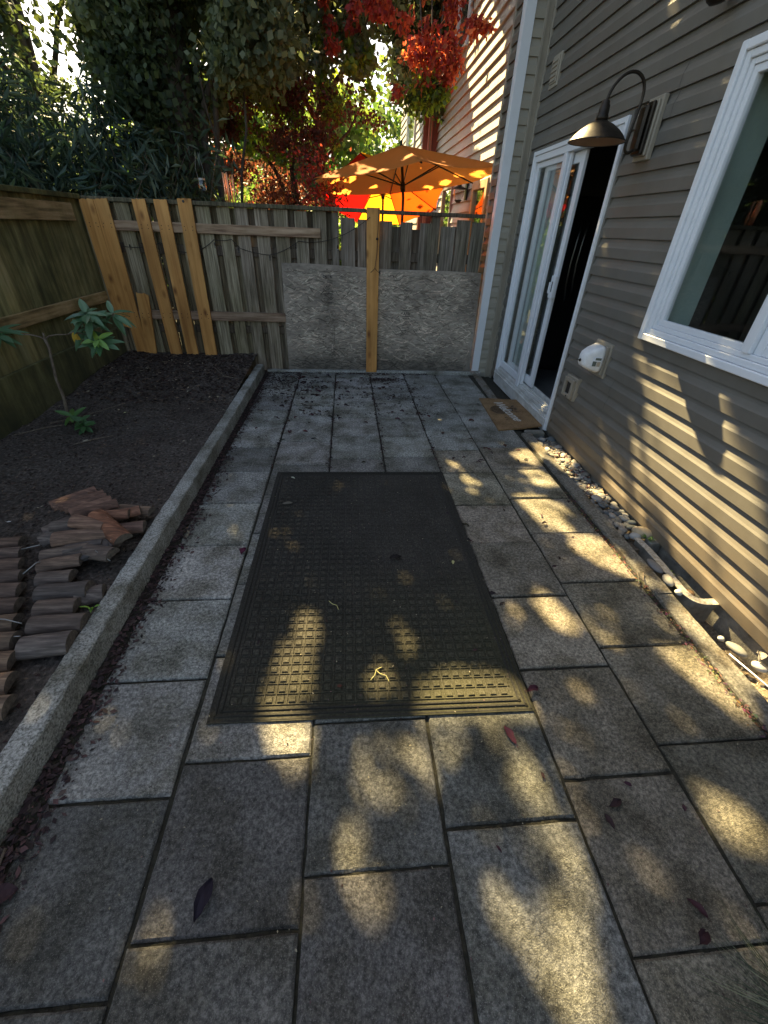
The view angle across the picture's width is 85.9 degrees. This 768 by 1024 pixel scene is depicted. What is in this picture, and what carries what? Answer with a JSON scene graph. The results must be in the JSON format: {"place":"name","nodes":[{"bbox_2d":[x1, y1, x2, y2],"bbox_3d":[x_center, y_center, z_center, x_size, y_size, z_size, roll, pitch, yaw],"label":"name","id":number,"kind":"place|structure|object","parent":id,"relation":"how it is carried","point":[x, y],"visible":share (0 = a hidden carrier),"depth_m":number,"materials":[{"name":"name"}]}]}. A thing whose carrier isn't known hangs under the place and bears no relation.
{"place":"outdoors","nodes":[
{"label":"outdoors","id":0,"kind":"place"},
{"bbox_2d":[0,350,257,752],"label":"garden soil","id":1,"kind":"structure","parent":0,"point":[15,716],"depth_m":2.93,"materials":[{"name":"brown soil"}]},
{"bbox_2d":[0,536,39,720],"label":"log edging","id":2,"kind":"object","parent":1,"relation":"on","point":[13,550],"visible":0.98,"depth_m":1.70,"materials":[{"name":"wood"}]},
{"bbox_2d":[14,424,61,435],"bbox_3d":[-2.697,-0.642,3.223,0.010,0.020,0.319,26,41,30],"label":"stick","id":3,"kind":"object","parent":1,"relation":"on","point":[37,429],"visible":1,"depth_m":3.22,"materials":[{"name":"brown wood"}]},
{"bbox_2d":[0,184,126,439],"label":"wooden fence","id":4,"kind":"object","parent":1,"relation":"on","point":[50,275],"visible":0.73,"depth_m":3.56,"materials":[{"name":"brown wood"}]},
{"bbox_2d":[78,198,129,327],"bbox_3d":[-2.945,-2.590,4.376,0.136,1.178,0.022,-1,35,-5],"label":"cedar board","id":5,"kind":"object","parent":4,"relation":"attached to","point":[89,212],"visible":0.84,"depth_m":4.29,"materials":[{"name":"brown wood"}]},
{"bbox_2d":[0,298,136,434],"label":"rhododendron","id":6,"kind":"object","parent":1,"relation":"on","point":[98,341],"visible":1,"depth_m":3.03,"materials":[{"name":"green plant"}]},
{"bbox_2d":[14,486,155,660],"bbox_3d":[-1.514,0.194,1.940,0.544,0.173,1.088,-1,35,-5],"label":"log edging","id":7,"kind":"object","parent":1,"relation":"on","point":[89,527],"visible":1,"depth_m":1.93,"materials":[{"name":"wood"}]},
{"bbox_2d":[80,604,99,612],"bbox_3d":[-1.225,0.400,1.726,0.067,0.035,0.045,10,35,11],"label":"seedling","id":8,"kind":"object","parent":1,"relation":"on","point":[90,610],"visible":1,"depth_m":1.73,"materials":[{"name":"green plant"}]},
{"bbox_2d":[74,435,112,444],"bbox_3d":[-2.208,-0.547,3.139,0.260,0.025,0.019,-18,39,-27],"label":"stick","id":9,"kind":"object","parent":1,"relation":"on","point":[93,439],"visible":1,"depth_m":3.13,"materials":[{"name":"brown wood"}]},
{"bbox_2d":[136,292,156,353],"bbox_3d":[-2.687,-2.120,4.696,0.187,0.679,0.022,-1,35,-5],"label":"cedar board","id":10,"kind":"object","parent":1,"relation":"on","point":[143,301],"visible":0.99,"depth_m":4.66,"materials":[{"name":"brown wood"}]},
{"bbox_2d":[131,198,182,354],"bbox_3d":[-2.447,-2.477,4.501,0.140,1.504,0.022,-1,35,-5],"label":"cedar board","id":11,"kind":"object","parent":1,"relation":"on","point":[150,247],"visible":0.97,"depth_m":4.43,"materials":[{"name":"brown wood"}]},
{"bbox_2d":[177,198,216,354],"bbox_3d":[-2.028,-2.491,4.529,0.160,1.524,0.023,-1,35,-5],"label":"cedar board","id":12,"kind":"object","parent":1,"relation":"on","point":[186,212],"visible":0.98,"depth_m":4.46,"materials":[{"name":"brown wood"}]},
{"bbox_2d":[0,0,401,200],"label":"sky","id":13,"kind":"structure","parent":0,"point":[45,37],"materials":[{"name":"white"}]},
{"bbox_2d":[128,321,548,437],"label":"ground","id":14,"kind":"structure","parent":0,"point":[496,390],"depth_m":4.95,"materials":[{"name":"brown soil"}]},
{"bbox_2d":[0,44,63,126],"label":"bamboo","id":15,"kind":"object","parent":14,"relation":"on","point":[19,73],"visible":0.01,"depth_m":5.78,"materials":[{"name":"green plant"}]},
{"bbox_2d":[0,80,82,190],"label":"bamboo","id":16,"kind":"object","parent":14,"relation":"on","point":[36,104],"visible":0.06,"depth_m":4.77,"materials":[{"name":"green plant"}]},
{"bbox_2d":[0,72,90,177],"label":"bamboo","id":17,"kind":"object","parent":14,"relation":"on","point":[2,77],"visible":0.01,"depth_m":5.04,"materials":[{"name":"green plant"}]},
{"bbox_2d":[0,0,119,157],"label":"broadleaf tree","id":18,"kind":"object","parent":14,"relation":"on","point":[49,88],"visible":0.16,"depth_m":7.18,"materials":[{"name":"green plant"}]},
{"bbox_2d":[0,40,228,269],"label":"bamboo","id":19,"kind":"object","parent":14,"relation":"on","point":[101,123],"visible":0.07,"depth_m":5.00,"materials":[{"name":"green plant"}]},
{"bbox_2d":[0,84,248,341],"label":"bamboo","id":20,"kind":"object","parent":14,"relation":"on","point":[103,184],"visible":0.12,"depth_m":4.64,"materials":[{"name":"green plant"}]},
{"bbox_2d":[195,152,206,190],"bbox_3d":[-1.988,-3.680,4.464,0.079,0.320,0.079,27,42,31],"label":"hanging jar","id":21,"kind":"object","parent":20,"relation":"hanging from","point":[203,179],"visible":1,"depth_m":4.48,"materials":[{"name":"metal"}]},
{"bbox_2d":[221,137,235,207],"bbox_3d":[-1.705,-3.672,4.496,0.120,0.650,0.120,-1,35,-5],"label":"wind chime","id":22,"kind":"object","parent":20,"relation":"hanging from","point":[226,183],"visible":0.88,"depth_m":4.54,"materials":[{"name":"orange metal"}]},
{"bbox_2d":[0,364,264,844],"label":"bed kerb","id":23,"kind":"structure","parent":14,"relation":"on","point":[31,745],"depth_m":1.64,"materials":[{"name":"grey concrete"}]},
{"bbox_2d":[60,0,320,310],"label":"ivy tree","id":24,"kind":"object","parent":14,"relation":"on","point":[144,50],"visible":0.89,"depth_m":5.17,"materials":[{"name":"green plant"}]},
{"bbox_2d":[84,63,297,200],"bbox_3d":[-6.561,-12.390,15.523,7.103,6.746,6.073,-1,35,-5],"label":"background tree","id":25,"kind":"object","parent":14,"relation":"on","point":[235,144],"visible":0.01,"depth_m":13.77,"materials":[{"name":"green plant"}]},
{"bbox_2d":[0,0,454,140],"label":"shade tree","id":26,"kind":"object","parent":14,"relation":"on","point":[8,26],"visible":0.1,"depth_m":6.39,"materials":[{"name":"green plant"}]},
{"bbox_2d":[130,165,398,284],"bbox_3d":[-4.822,-7.360,10.815,10.698,2.824,4.011,-1,35,-5],"label":"hedge","id":27,"kind":"object","parent":14,"relation":"on","point":[246,192],"visible":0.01,"depth_m":10.36,"materials":[{"name":"green plant"}]},
{"bbox_2d":[77,195,485,369],"bbox_3d":[-1.031,-2.483,4.734,4.206,1.668,0.140,-1,35,-5],"label":"wooden fence","id":28,"kind":"object","parent":14,"relation":"on","point":[244,289],"visible":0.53,"depth_m":4.50,"materials":[{"name":"brown wood"}]},
{"bbox_2d":[93,198,146,351],"bbox_3d":[-2.815,-2.468,4.473,0.130,1.496,0.022,-1,35,-5],"label":"cedar board","id":29,"kind":"object","parent":28,"relation":"attached to","point":[104,214],"visible":0.96,"depth_m":4.38,"materials":[{"name":"brown wood"}]},
{"bbox_2d":[153,199,198,354],"bbox_3d":[-2.252,-2.482,4.516,0.135,1.508,0.022,-1,35,-5],"label":"cedar board","id":30,"kind":"object","parent":28,"relation":"attached to","point":[170,250],"visible":0.95,"depth_m":4.45,"materials":[{"name":"brown wood"}]},
{"bbox_2d":[120,210,380,274],"bbox_3d":[-1.469,-2.891,4.345,2.882,0.611,0.102,0,34,-3],"label":"string light","id":31,"kind":"object","parent":28,"relation":"attached to","point":[295,244],"visible":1,"depth_m":4.38,"materials":[{"name":"black plastic"}]},
{"bbox_2d":[281,263,480,370],"bbox_3d":[-0.019,-2.258,4.904,2.287,1.145,0.028,-1,35,-5],"label":"strand board","id":32,"kind":"object","parent":28,"relation":"attached to","point":[426,320],"visible":0.96,"depth_m":4.87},
{"bbox_2d":[198,61,388,211],"bbox_3d":[-1.758,-5.568,7.326,3.261,3.900,2.228,-20,40,-29],"label":"plum tree","id":33,"kind":"object","parent":14,"relation":"on","point":[273,190],"visible":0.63,"depth_m":6.65,"materials":[{"name":"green plant"}]},
{"bbox_2d":[230,74,385,243],"bbox_3d":[-2.639,-11.895,14.947,6.231,5.619,6.030,-1,35,-5],"label":"background tree","id":34,"kind":"object","parent":14,"relation":"on","point":[357,139],"visible":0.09,"depth_m":12.99,"materials":[{"name":"green plant"}]},
{"bbox_2d":[193,0,426,211],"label":"maple tree","id":35,"kind":"object","parent":14,"relation":"on","point":[357,61],"visible":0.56,"depth_m":6.35,"materials":[{"name":"red plant"}]},
{"bbox_2d":[278,134,350,217],"bbox_3d":[-0.886,-3.509,5.605,0.910,2.500,0.924,-1,35,-5],"label":"plum sapling","id":36,"kind":"object","parent":14,"relation":"on","point":[327,202],"visible":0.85,"depth_m":5.12,"materials":[{"name":"red plant"}]},
{"bbox_2d":[337,54,401,224],"bbox_3d":[0.516,-14.016,17.097,6.079,6.929,6.057,-1,35,-5],"label":"background tree","id":37,"kind":"object","parent":14,"relation":"on","point":[394,130],"visible":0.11,"depth_m":15.36,"materials":[{"name":"green plant"}]},
{"bbox_2d":[267,369,480,374],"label":"back kerb","id":38,"kind":"structure","parent":14,"relation":"on","point":[380,371],"depth_m":5.18,"materials":[{"name":"grey concrete"}]},
{"bbox_2d":[366,207,379,371],"bbox_3d":[-0.136,-2.444,4.707,0.140,1.655,0.040,-1,35,-5],"label":"fence post","id":39,"kind":"object","parent":38,"relation":"on","point":[373,230],"visible":1,"depth_m":4.63,"materials":[{"name":"brown wood"}]},
{"bbox_2d":[326,152,442,224],"bbox_3d":[-0.047,-5.051,7.839,2.141,2.454,1.958,-1,35,-5],"label":"parasol","id":40,"kind":"object","parent":14,"relation":"on","point":[421,201],"visible":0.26,"depth_m":7.85,"materials":[{"name":"fabric"}]},
{"bbox_2d":[314,140,492,226],"bbox_3d":[0.221,-3.749,5.964,2.364,2.448,2.679,-1,35,-5],"label":"parasol","id":41,"kind":"object","parent":14,"relation":"on","point":[401,168],"visible":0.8,"depth_m":5.52,"materials":[{"name":"orange fabric"}]},
{"bbox_2d":[399,0,515,271],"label":"neighbour house","id":42,"kind":"structure","parent":14,"relation":"on","point":[468,128],"depth_m":6.68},
{"bbox_2d":[406,109,416,147],"bbox_3d":[0.727,-10.379,10.392,0.070,2.000,1.700,-1,35,-5],"label":"window","id":43,"kind":"structure","parent":42,"relation":"in","point":[410,133],"depth_m":10.72,"materials":[{"name":"white glass"}]},
{"bbox_2d":[389,0,497,191],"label":"red creeper","id":44,"kind":"object","parent":42,"relation":"hanging from","point":[422,90],"visible":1,"depth_m":5.21,"materials":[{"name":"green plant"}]},
{"bbox_2d":[437,186,453,253],"bbox_3d":[1.322,-5.975,8.644,0.170,1.360,0.950,-1,35,-5],"label":"window","id":45,"kind":"structure","parent":42,"relation":"in","point":[450,189],"depth_m":8.67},
{"bbox_2d":[453,183,468,202],"bbox_3d":[1.288,-5.456,6.982,0.260,0.362,0.230,-1,35,-5],"label":"wall lantern","id":46,"kind":"object","parent":42,"relation":"attached to","point":[460,187],"depth_m":6.96,"materials":[{"name":"black metal"}]},
{"bbox_2d":[454,0,471,58],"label":"window","id":47,"kind":"structure","parent":42,"relation":"in","point":[469,7],"depth_m":6.98,"materials":[{"name":"white"}]},
{"bbox_2d":[465,177,489,271],"bbox_3d":[1.499,-4.147,6.857,0.170,2.140,0.880,-1,35,-5],"label":"door","id":48,"kind":"structure","parent":42,"relation":"in","point":[483,185],"depth_m":6.57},
{"bbox_2d":[473,374,496,398],"bbox_3d":[1.194,-1.480,4.924,0.088,0.070,0.939,1,34,-2],"label":"door kerb","id":49,"kind":"structure","parent":14,"relation":"on","point":[484,386],"depth_m":4.87,"materials":[{"name":"grey concrete"}]},
{"bbox_2d":[524,430,544,437],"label":"step block","id":50,"kind":"structure","parent":14,"relation":"on","point":[536,433],"depth_m":3.79,"materials":[{"name":"concrete"}]},
{"bbox_2d":[470,0,767,674],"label":"house","id":51,"kind":"structure","parent":14,"relation":"on","point":[660,430],"depth_m":2.59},
{"bbox_2d":[512,195,604,368],"bbox_3d":[2.110,-2.580,4.806,0.840,1.740,0.374,-1,35,-5],"label":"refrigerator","id":52,"kind":"object","parent":51,"relation":"in","point":[584,225],"visible":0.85,"depth_m":4.64,"materials":[{"name":"metal"}]},
{"bbox_2d":[561,373,581,401],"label":"electrical outlet box","id":53,"kind":"structure","parent":51,"relation":"attached to","point":[572,383],"depth_m":3.36,"materials":[{"name":"beige plastic"}]},
{"bbox_2d":[574,339,614,378],"bbox_3d":[1.501,-1.121,3.012,0.207,0.233,0.218,-1,35,-5],"label":"faucet cover","id":54,"kind":"object","parent":51,"relation":"attached to","point":[595,358],"visible":1,"depth_m":2.95,"materials":[{"name":"plastic"}]},
{"bbox_2d":[568,69,669,162],"bbox_3d":[1.370,-2.336,2.434,0.494,0.390,0.328,-1,35,-5],"label":"wall lamp","id":55,"kind":"object","parent":51,"relation":"attached to","point":[601,131],"visible":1,"depth_m":2.42,"materials":[{"name":"grey metal"}]},
{"bbox_2d":[634,538,718,621],"bbox_3d":[1.602,0.491,2.422,0.164,0.440,0.551,-1,35,-5],"label":"window well","id":56,"kind":"object","parent":51,"relation":"attached to","point":[699,609],"depth_m":2.18,"materials":[{"name":"metal"}]},
{"bbox_2d":[674,589,682,595],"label":"river stone","id":57,"kind":"object","parent":56,"relation":"on","point":[678,592],"visible":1,"depth_m":2.13,"materials":[{"name":"white stone"}]},
{"bbox_2d":[637,30,767,386],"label":"window frame","id":58,"kind":"structure","parent":51,"relation":"in","point":[748,359],"depth_m":2.06,"materials":[{"name":"white plastic"}]},
{"bbox_2d":[706,0,724,6],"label":"security light","id":59,"kind":"object","parent":51,"relation":"attached to","point":[709,3],"visible":1,"depth_m":1.96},
{"bbox_2d":[521,433,767,731],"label":"side kerb","id":60,"kind":"structure","parent":14,"relation":"on","point":[743,688],"depth_m":2.09,"materials":[{"name":"grey concrete"}]},
{"bbox_2d":[729,653,767,686],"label":"wire","id":61,"kind":"object","parent":60,"relation":"on","point":[751,672],"visible":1,"depth_m":1.74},
{"bbox_2d":[0,370,767,1023],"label":"patio paving","id":62,"kind":"structure","parent":0,"point":[544,941],"depth_m":1.28,"materials":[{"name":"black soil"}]},
{"bbox_2d":[0,883,18,903],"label":"fallen leaf","id":63,"kind":"object","parent":62,"relation":"on","point":[7,890],"visible":1,"depth_m":1.10,"materials":[{"name":"red plant"}]},
{"bbox_2d":[188,877,212,931],"bbox_3d":[-0.480,1.034,1.090,0.039,0.021,0.108,5,35,4],"label":"fallen leaf","id":64,"kind":"object","parent":62,"relation":"on","point":[204,894],"visible":1,"depth_m":1.09,"materials":[{"name":"plant"}]},
{"bbox_2d":[206,472,533,724],"bbox_3d":[-0.101,0.231,2.297,1.228,0.013,1.888,-1,35,-5],"label":"floor mat","id":65,"kind":"object","parent":62,"relation":"on","point":[253,686],"visible":1,"depth_m":1.93,"materials":[{"name":"black rubber"}]},
{"bbox_2d":[387,554,400,557],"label":"fallen leaf","id":66,"kind":"object","parent":65,"relation":"on","point":[394,555],"visible":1,"depth_m":2.26,"materials":[{"name":"brown plant"}]},
{"bbox_2d":[0,371,767,1015],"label":"leaf litter","id":67,"kind":"object","parent":62,"relation":"on","point":[62,749],"visible":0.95,"depth_m":1.71,"materials":[{"name":"brown plant"}]},
{"bbox_2d":[0,848,6,863],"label":"stick","id":68,"kind":"object","parent":67,"relation":"on","point":[3,853],"visible":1,"depth_m":1.15,"materials":[{"name":"grey wood"}]},
{"bbox_2d":[479,398,541,430],"bbox_3d":[1.250,-1.001,4.161,0.460,0.027,0.861,-1,35,-5],"label":"doormat","id":69,"kind":"object","parent":62,"relation":"on","point":[508,414],"visible":1,"depth_m":4.10,"materials":[{"name":"brown fabric"}]},
{"bbox_2d":[504,725,517,746],"bbox_3d":[0.459,0.808,1.488,0.027,0.008,0.086,-6,35,-11],"label":"fallen leaf","id":70,"kind":"object","parent":62,"relation":"on","point":[510,733],"visible":1,"depth_m":1.49,"materials":[{"name":"red plant"}]},
{"bbox_2d":[527,684,537,691],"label":"fallen leaf","id":71,"kind":"object","parent":62,"relation":"on","point":[532,687],"visible":1,"depth_m":1.64,"materials":[{"name":"red plant"}]},
{"bbox_2d":[604,813,614,829],"bbox_3d":[0.701,0.962,1.279,0.020,0.007,0.051,-1,35,-5],"label":"fallen leaf","id":72,"kind":"object","parent":62,"relation":"on","point":[609,819],"visible":1,"depth_m":1.28,"materials":[{"name":"plant"}]},
{"bbox_2d":[606,797,621,806],"bbox_3d":[0.738,0.931,1.321,0.060,0.013,0.025,-1,35,-5],"label":"fallen leaf","id":73,"kind":"object","parent":62,"relation":"on","point":[616,802],"visible":1,"depth_m":1.32,"materials":[{"name":"red plant"}]},
{"bbox_2d":[636,570,643,584],"bbox_3d":[1.364,0.353,2.188,0.038,0.018,0.104,13,36,14],"label":"stick","id":74,"kind":"object","parent":62,"relation":"on","point":[640,578],"visible":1,"depth_m":2.18,"materials":[{"name":"brown wood"}]},
{"bbox_2d":[687,898,707,917],"bbox_3d":[0.856,1.076,1.116,0.019,0.014,0.061,-21,41,-30],"label":"fallen leaf","id":75,"kind":"object","parent":62,"relation":"on","point":[698,906],"visible":1,"depth_m":1.12,"materials":[{"name":"red plant"}]},
{"bbox_2d":[698,928,710,945],"bbox_3d":[0.828,1.103,1.071,0.042,0.018,0.030,-1,35,-5],"label":"fallen leaf","id":76,"kind":"object","parent":62,"relation":"on","point":[704,937],"visible":1,"depth_m":1.07,"materials":[{"name":"red plant"}]},
{"bbox_2d":[538,440,767,700],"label":"gravel trench","id":77,"kind":"object","parent":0,"point":[709,629],"visible":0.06,"depth_m":2.03,"materials":[{"name":"grey gravel"}]},
{"bbox_2d":[547,437,555,441],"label":"river stone","id":78,"kind":"object","parent":77,"relation":"on","point":[551,439],"visible":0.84,"depth_m":3.72,"materials":[{"name":"grey stone"}]},
{"bbox_2d":[571,462,580,467],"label":"river stone","id":79,"kind":"object","parent":77,"relation":"on","point":[575,464],"visible":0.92,"depth_m":3.31,"materials":[{"name":"beige stone"}]},
{"bbox_2d":[577,485,585,491],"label":"river stone","id":80,"kind":"object","parent":77,"relation":"on","point":[582,488],"visible":0.48,"depth_m":3.02,"materials":[{"name":"beige stone"}]},
{"bbox_2d":[579,475,587,480],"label":"river stone","id":81,"kind":"object","parent":77,"relation":"on","point":[582,476],"visible":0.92,"depth_m":3.15,"materials":[{"name":"grey stone"}]},
{"bbox_2d":[580,472,590,476],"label":"river stone","id":82,"kind":"object","parent":77,"relation":"on","point":[585,474],"visible":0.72,"depth_m":3.20,"materials":[{"name":"grey stone"}]},
{"bbox_2d":[591,495,602,502],"bbox_3d":[1.507,-0.093,2.916,0.088,0.040,0.069,21,49,1],"label":"river stone","id":83,"kind":"object","parent":77,"relation":"on","point":[596,498],"visible":0.91,"depth_m":2.90,"materials":[{"name":"grey stone"}]},
{"bbox_2d":[598,502,605,508],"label":"river stone","id":84,"kind":"object","parent":77,"relation":"on","point":[601,505],"visible":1,"depth_m":2.84,"materials":[{"name":"grey stone"}]},
{"bbox_2d":[603,510,611,515],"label":"river stone","id":85,"kind":"object","parent":77,"relation":"on","point":[607,512],"visible":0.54,"depth_m":2.78,"materials":[{"name":"grey stone"}]},
{"bbox_2d":[609,505,619,510],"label":"river stone","id":86,"kind":"object","parent":77,"relation":"on","point":[615,508],"visible":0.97,"depth_m":2.81,"materials":[{"name":"grey stone"}]},
{"bbox_2d":[613,516,621,522],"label":"river stone","id":87,"kind":"object","parent":77,"relation":"on","point":[618,519],"visible":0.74,"depth_m":2.70,"materials":[{"name":"grey stone"}]},
{"bbox_2d":[613,511,621,515],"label":"river stone","id":88,"kind":"object","parent":77,"relation":"on","point":[617,513],"visible":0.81,"depth_m":2.75,"materials":[{"name":"grey stone"}]},
{"bbox_2d":[618,526,627,532],"bbox_3d":[1.525,0.113,2.634,0.057,0.035,0.077,25,25,18],"label":"river stone","id":89,"kind":"object","parent":77,"relation":"on","point":[624,529],"visible":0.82,"depth_m":2.61,"materials":[{"name":"grey stone"}]},
{"bbox_2d":[618,515,629,521],"bbox_3d":[1.592,0.043,2.738,0.076,0.034,0.058,23,41,28],"label":"river stone","id":90,"kind":"object","parent":77,"relation":"on","point":[624,518],"visible":0.84,"depth_m":2.72,"materials":[{"name":"grey stone"}]},
{"bbox_2d":[626,525,634,529],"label":"river stone","id":91,"kind":"object","parent":77,"relation":"on","point":[629,527],"visible":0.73,"depth_m":2.64,"materials":[{"name":"grey stone"}]},
{"bbox_2d":[626,520,636,524],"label":"river stone","id":92,"kind":"object","parent":77,"relation":"on","point":[631,522],"visible":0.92,"depth_m":2.69,"materials":[{"name":"grey stone"}]},
{"bbox_2d":[629,532,640,539],"bbox_3d":[1.550,0.149,2.546,0.068,0.044,0.060,-10,30,-13],"label":"river stone","id":93,"kind":"object","parent":77,"relation":"on","point":[632,535],"visible":0.92,"depth_m":2.53,"materials":[{"name":"grey stone"}]},
{"bbox_2d":[631,526,651,539],"bbox_3d":[1.604,0.129,2.561,0.125,0.068,0.092,21,38,15],"label":"boulder","id":94,"kind":"object","parent":77,"relation":"on","point":[640,530],"visible":0.79,"depth_m":2.53,"materials":[{"name":"stone"}]},
{"bbox_2d":[647,559,663,573],"bbox_3d":[1.510,0.302,2.300,0.052,0.036,0.118,-4,35,-9],"label":"river stone","id":95,"kind":"object","parent":77,"relation":"on","point":[655,566],"visible":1,"depth_m":2.28,"materials":[{"name":"grey stone"}]},
{"bbox_2d":[662,574,673,586],"bbox_3d":[1.523,0.366,2.210,0.051,0.041,0.089,6,35,5],"label":"river stone","id":96,"kind":"object","parent":77,"relation":"on","point":[667,579],"visible":1,"depth_m":2.19,"materials":[{"name":"beige stone"}]},
{"bbox_2d":[717,636,724,641],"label":"river stone","id":97,"kind":"object","parent":77,"relation":"on","point":[721,638],"visible":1,"depth_m":1.93,"materials":[{"name":"white stone"}]},
{"bbox_2d":[726,641,747,657],"bbox_3d":[1.602,0.625,1.874,0.052,0.040,0.092,-4,35,-20],"label":"river stone","id":98,"kind":"object","parent":77,"relation":"on","point":[737,650],"visible":1,"depth_m":1.86,"materials":[{"name":"beige stone"}]},
{"bbox_2d":[751,661,767,672],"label":"river stone","id":99,"kind":"object","parent":77,"relation":"on","point":[759,667],"visible":1,"depth_m":1.78,"materials":[{"name":"white stone"}]},
{"bbox_2d":[756,650,767,660],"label":"fallen leaf","id":100,"kind":"object","parent":99,"relation":"on","point":[761,655],"visible":1,"depth_m":1.80,"materials":[{"name":"beige plant"}]},
{"bbox_2d":[675,885,767,1023],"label":"ornamental grass","id":101,"kind":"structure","parent":0,"point":[756,972],"depth_m":1.01,"materials":[{"name":"green plant"}]}
]}

